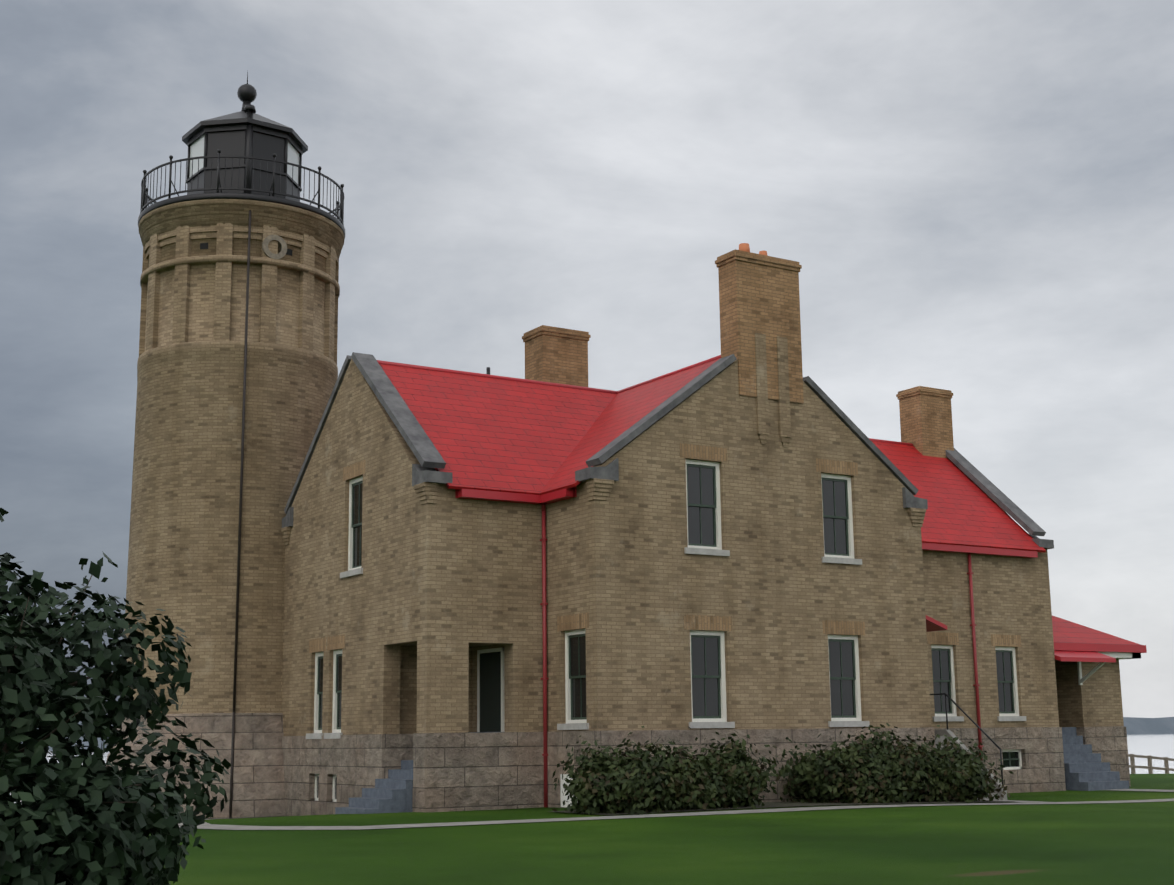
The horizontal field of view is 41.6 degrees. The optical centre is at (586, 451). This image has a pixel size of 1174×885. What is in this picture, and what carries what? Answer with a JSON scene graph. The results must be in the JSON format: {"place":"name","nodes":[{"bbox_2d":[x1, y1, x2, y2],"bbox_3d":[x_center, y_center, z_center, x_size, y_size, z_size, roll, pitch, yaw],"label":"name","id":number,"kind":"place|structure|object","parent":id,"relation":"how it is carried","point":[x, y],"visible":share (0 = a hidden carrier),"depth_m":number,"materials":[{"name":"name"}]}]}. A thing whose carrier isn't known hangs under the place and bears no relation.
{"place":"outdoors","nodes":[
{"label":"outdoors","id":0,"kind":"place"},
{"bbox_2d":[0,0,1173,721],"label":"sky","id":1,"kind":"structure","parent":0,"point":[973,199],"materials":[{"name":"grey"}]},
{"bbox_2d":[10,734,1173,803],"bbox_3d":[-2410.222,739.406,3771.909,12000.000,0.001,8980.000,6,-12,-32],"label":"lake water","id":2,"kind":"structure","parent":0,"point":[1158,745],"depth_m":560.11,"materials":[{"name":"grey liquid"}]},
{"bbox_2d":[21,717,1173,749],"bbox_3d":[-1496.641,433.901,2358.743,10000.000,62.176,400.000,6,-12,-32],"label":"shore hills","id":3,"kind":"structure","parent":0,"point":[1135,725],"depth_m":3986.58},
{"bbox_2d":[147,774,1173,884],"bbox_3d":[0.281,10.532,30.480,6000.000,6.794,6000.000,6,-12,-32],"label":"lawn","id":4,"kind":"structure","parent":0,"point":[1131,843],"depth_m":20.07,"materials":[{"name":"green plant"}]},
{"bbox_2d":[0,507,230,884],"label":"bush","id":5,"kind":"object","parent":4,"relation":"on","point":[84,834],"depth_m":9.28,"materials":[{"name":"green plant"}]},
{"bbox_2d":[106,713,285,819],"bbox_3d":[-9.322,8.268,40.078,6.660,2.820,6.660,6,-12,-32],"label":"tower stone base","id":6,"kind":"object","parent":4,"relation":"on","point":[258,782],"visible":0.25,"depth_m":37.46,"materials":[{"name":"grey stone"}]},
{"bbox_2d":[124,199,343,713],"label":"lighthouse tower","id":7,"kind":"structure","parent":6,"relation":"on","point":[183,541],"depth_m":39.41,"materials":[{"name":"beige brick"}]},
{"bbox_2d":[229,210,250,818],"bbox_3d":[-8.631,1.157,38.469,0.104,15.706,0.685,1,-11,-7],"label":"lightning conductor cable","id":8,"kind":"object","parent":7,"relation":"attached to","point":[239,530],"visible":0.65,"depth_m":38.59,"materials":[{"name":"black metal"}]},
{"bbox_2d":[138,72,345,239],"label":"lantern room","id":9,"kind":"object","parent":7,"relation":"on","point":[247,180],"visible":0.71,"depth_m":41.64,"materials":[{"name":"black metal"}]},
{"bbox_2d":[189,130,298,183],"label":"tower lantern glazing","id":10,"kind":"structure","parent":9,"relation":"attached to","point":[232,143],"depth_m":41.91,"materials":[{"name":"clear glass"}]},
{"bbox_2d":[200,243,291,255],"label":"dark tower slots","id":11,"kind":"object","parent":7,"relation":"in","point":[205,246],"visible":0.1,"depth_m":40.13,"materials":[{"name":"black"}]},
{"bbox_2d":[262,235,286,258],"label":"round window surround","id":12,"kind":"object","parent":7,"relation":"attached to","point":[282,245],"visible":0.81,"depth_m":40.28,"materials":[{"name":"beige stone"}]},
{"bbox_2d":[335,760,412,813],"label":"stairs","id":13,"kind":"structure","parent":4,"relation":"on","point":[392,792],"depth_m":31.84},
{"bbox_2d":[552,726,790,814],"bbox_3d":[1.628,6.523,30.633,5.360,2.093,3.053,6,-12,-32],"label":"shrub","id":14,"kind":"object","parent":4,"relation":"on","point":[675,777],"depth_m":29.73,"materials":[{"name":"green plant"}]},
{"bbox_2d":[282,727,1065,815],"bbox_3d":[3.489,8.315,39.258,20.094,2.400,10.510,6,-12,-32],"label":"stone foundation","id":15,"kind":"object","parent":4,"relation":"on","point":[474,771],"visible":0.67,"depth_m":33.33,"materials":[{"name":"grey stone"}]},
{"bbox_2d":[282,358,420,735],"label":"gable wall","id":16,"kind":"structure","parent":15,"relation":"on","point":[371,612],"depth_m":35.33,"materials":[{"name":"beige brick"}]},
{"bbox_2d":[418,484,542,732],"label":"brick wall","id":17,"kind":"structure","parent":15,"relation":"on","point":[480,571],"depth_m":32.77,"materials":[{"name":"beige brick"}]},
{"bbox_2d":[400,643,503,733],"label":"doorway reveals","id":18,"kind":"object","parent":17,"relation":"in","point":[408,689],"visible":0.14,"depth_m":34.13,"materials":[{"name":"brown brick"}]},
{"bbox_2d":[477,647,503,731],"bbox_3d":[-2.119,5.274,34.114,0.060,1.820,1.160,6,-12,-32],"label":"door frame","id":19,"kind":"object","parent":18,"relation":"in","point":[490,690],"depth_m":34.10,"materials":[{"name":"wood"}]},
{"bbox_2d":[379,363,615,494],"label":"wing roof","id":20,"kind":"structure","parent":17,"relation":"on","point":[494,434],"depth_m":36.11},
{"bbox_2d":[377,355,913,445],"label":"roof ridge caps","id":21,"kind":"object","parent":20,"relation":"on","point":[555,384],"visible":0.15,"depth_m":38.64,"materials":[{"name":"red metal"}]},
{"bbox_2d":[455,486,1037,557],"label":"house gutters","id":22,"kind":"object","parent":20,"relation":"attached to","point":[557,496],"visible":0.67,"depth_m":33.49,"materials":[{"name":"red metal"}]},
{"bbox_2d":[560,774,572,806],"bbox_3d":[-0.290,7.010,31.900,0.032,0.670,0.930,6,-12,-32],"label":"basement window","id":23,"kind":"structure","parent":15,"relation":"attached to","point":[562,782],"depth_m":32.16,"materials":[{"name":"white"}]},
{"bbox_2d":[546,482,586,731],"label":"brick wall","id":24,"kind":"structure","parent":15,"relation":"on","point":[565,557],"depth_m":32.98,"materials":[{"name":"beige brick"}]},
{"bbox_2d":[584,360,930,730],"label":"gable wall","id":25,"kind":"structure","parent":15,"relation":"on","point":[775,588],"depth_m":34.26,"materials":[{"name":"beige brick"}]},
{"bbox_2d":[281,478,925,545],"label":"corbels","id":26,"kind":"object","parent":25,"relation":"attached to","point":[597,489],"visible":0.77,"depth_m":32.47,"materials":[{"name":"beige brick"}]},
{"bbox_2d":[540,358,720,494],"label":"roof","id":27,"kind":"structure","parent":25,"relation":"on","point":[624,411],"depth_m":36.37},
{"bbox_2d":[309,443,1020,652],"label":"window lintels","id":28,"kind":"object","parent":25,"relation":"in","point":[691,622],"visible":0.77,"depth_m":35.42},
{"bbox_2d":[306,547,1025,738],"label":"window sills","id":29,"kind":"structure","parent":25,"relation":"attached to","point":[584,726],"depth_m":34.97,"materials":[{"name":"white stone"}]},
{"bbox_2d":[282,352,1053,548],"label":"house gable copings","id":30,"kind":"object","parent":25,"relation":"on","point":[428,456],"visible":0.58,"depth_m":35.11,"materials":[{"name":"grey stone"}]},
{"bbox_2d":[715,249,803,403],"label":"chimney","id":31,"kind":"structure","parent":25,"relation":"attached to","point":[758,293],"depth_m":35.54,"materials":[{"name":"brick"}]},
{"bbox_2d":[739,243,767,255],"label":"chimney pots","id":32,"kind":"object","parent":31,"relation":"on","point":[744,247],"visible":0.48,"depth_m":35.88,"materials":[{"name":"orange ceramic"}]},
{"bbox_2d":[755,333,790,446],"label":"gable chimney strips","id":33,"kind":"object","parent":31,"relation":"attached to","point":[762,416],"visible":0.81,"depth_m":35.28,"materials":[{"name":"beige brick"}]},
{"bbox_2d":[949,459,1014,727],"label":"house gable wall","id":34,"kind":"structure","parent":15,"relation":"on","point":[998,505],"depth_m":45.82,"materials":[{"name":"beige brick"}]},
{"bbox_2d":[922,549,1058,727],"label":"brick wall","id":35,"kind":"structure","parent":15,"relation":"on","point":[1011,595],"depth_m":42.23,"materials":[{"name":"beige brick"}]},
{"bbox_2d":[540,504,983,806],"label":"downspouts","id":36,"kind":"object","parent":35,"relation":"attached to","point":[544,623],"visible":0.73,"depth_m":33.55,"materials":[{"name":"red metal"}]},
{"bbox_2d":[872,441,1045,552],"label":"wing roof","id":37,"kind":"structure","parent":35,"relation":"on","point":[963,509],"depth_m":43.98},
{"bbox_2d":[896,386,953,458],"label":"chimney","id":38,"kind":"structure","parent":37,"relation":"on","point":[926,427],"depth_m":46.90,"materials":[{"name":"beige brick"}]},
{"bbox_2d":[178,789,1173,829],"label":"concrete walks","id":39,"kind":"structure","parent":4,"relation":"on","point":[205,825],"depth_m":27.84,"materials":[{"name":"grey concrete"}]},
{"bbox_2d":[547,800,1015,814],"bbox_3d":[4.387,7.401,32.288,10.900,0.120,2.200,6,-12,-32],"label":"planting bed","id":40,"kind":"object","parent":4,"relation":"on","point":[778,804],"visible":0.49,"depth_m":31.72,"materials":[{"name":"soil"}]},
{"bbox_2d":[768,723,1013,803],"bbox_3d":[6.579,7.066,33.801,6.117,2.182,3.295,6,-12,-32],"label":"shrub","id":41,"kind":"object","parent":4,"relation":"on","point":[922,774],"depth_m":33.28,"materials":[{"name":"green plant"}]},
{"bbox_2d":[934,730,1006,799],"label":"entrance steps","id":42,"kind":"structure","parent":4,"relation":"on","point":[948,733],"depth_m":36.78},
{"bbox_2d":[1062,727,1128,790],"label":"steps","id":43,"kind":"structure","parent":4,"relation":"on","point":[1086,768],"depth_m":43.28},
{"bbox_2d":[1076,727,1130,785],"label":"stair side wall","id":44,"kind":"structure","parent":4,"relation":"on","point":[1109,744],"depth_m":45.32,"materials":[{"name":"grey stone"}]},
{"bbox_2d":[1128,754,1173,773],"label":"wooden fence","id":45,"kind":"object","parent":4,"relation":"on","point":[1149,767],"visible":0.27,"depth_m":75.03,"materials":[{"name":"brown wood"}]},
{"bbox_2d":[314,459,1021,801],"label":"window frames","id":46,"kind":"structure","parent":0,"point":[716,465],"depth_m":35.55,"materials":[{"name":"white wood"}]},
{"bbox_2d":[317,464,1019,766],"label":"window panes","id":47,"kind":"structure","parent":46,"relation":"in","point":[841,678],"depth_m":35.39,"materials":[{"name":"black glass"}]},
{"bbox_2d":[317,466,1018,798],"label":"window reveals","id":48,"kind":"object","parent":47,"relation":"in","point":[698,650],"visible":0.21,"depth_m":35.24,"materials":[{"name":"beige brick"}]},
{"bbox_2d":[930,693,1002,784],"bbox_3d":[8.777,6.886,37.054,0.040,2.167,2.990,6,-12,-32],"label":"stair railing","id":49,"kind":"object","parent":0,"point":[946,696],"visible":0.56,"depth_m":36.76,"materials":[{"name":"metal"}]},
{"bbox_2d":[1055,659,1123,726],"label":"addition walls","id":50,"kind":"structure","parent":0,"point":[1094,699],"depth_m":45.52,"materials":[{"name":"beige brick"}]},
{"bbox_2d":[1077,652,1140,684],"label":"white addition trim","id":51,"kind":"structure","parent":50,"relation":"attached to","point":[1119,656],"depth_m":45.25,"materials":[{"name":"white wood"}]},
{"bbox_2d":[1052,616,1140,644],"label":"porch roof","id":52,"kind":"structure","parent":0,"point":[1065,631],"depth_m":45.90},
{"bbox_2d":[1054,642,1146,661],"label":"roof fascia","id":53,"kind":"structure","parent":52,"relation":"attached to","point":[1081,652],"depth_m":44.38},
{"bbox_3d":[6.868,4.216,38.242,0.400,5.200,3.000,6,-12,-32],"label":"house return wall","id":54,"kind":"object","parent":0,"visible":0},
{"bbox_2d":[926,615,946,631],"bbox_3d":[7.894,4.202,37.881,0.950,0.430,1.600,6,-12,-32],"label":"small awning","id":55,"kind":"object","parent":54,"relation":"attached to","point":[932,624],"visible":0.21,"depth_m":37.39,"materials":[{"name":"red paint"}]},
{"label":"roof","id":56,"kind":"object","parent":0,"visible":0},
{"bbox_2d":[522,325,590,386],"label":"chimney","id":57,"kind":"object","parent":56,"relation":"on","point":[556,355],"visible":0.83,"depth_m":40.90,"materials":[{"name":"brick"}]}
]}

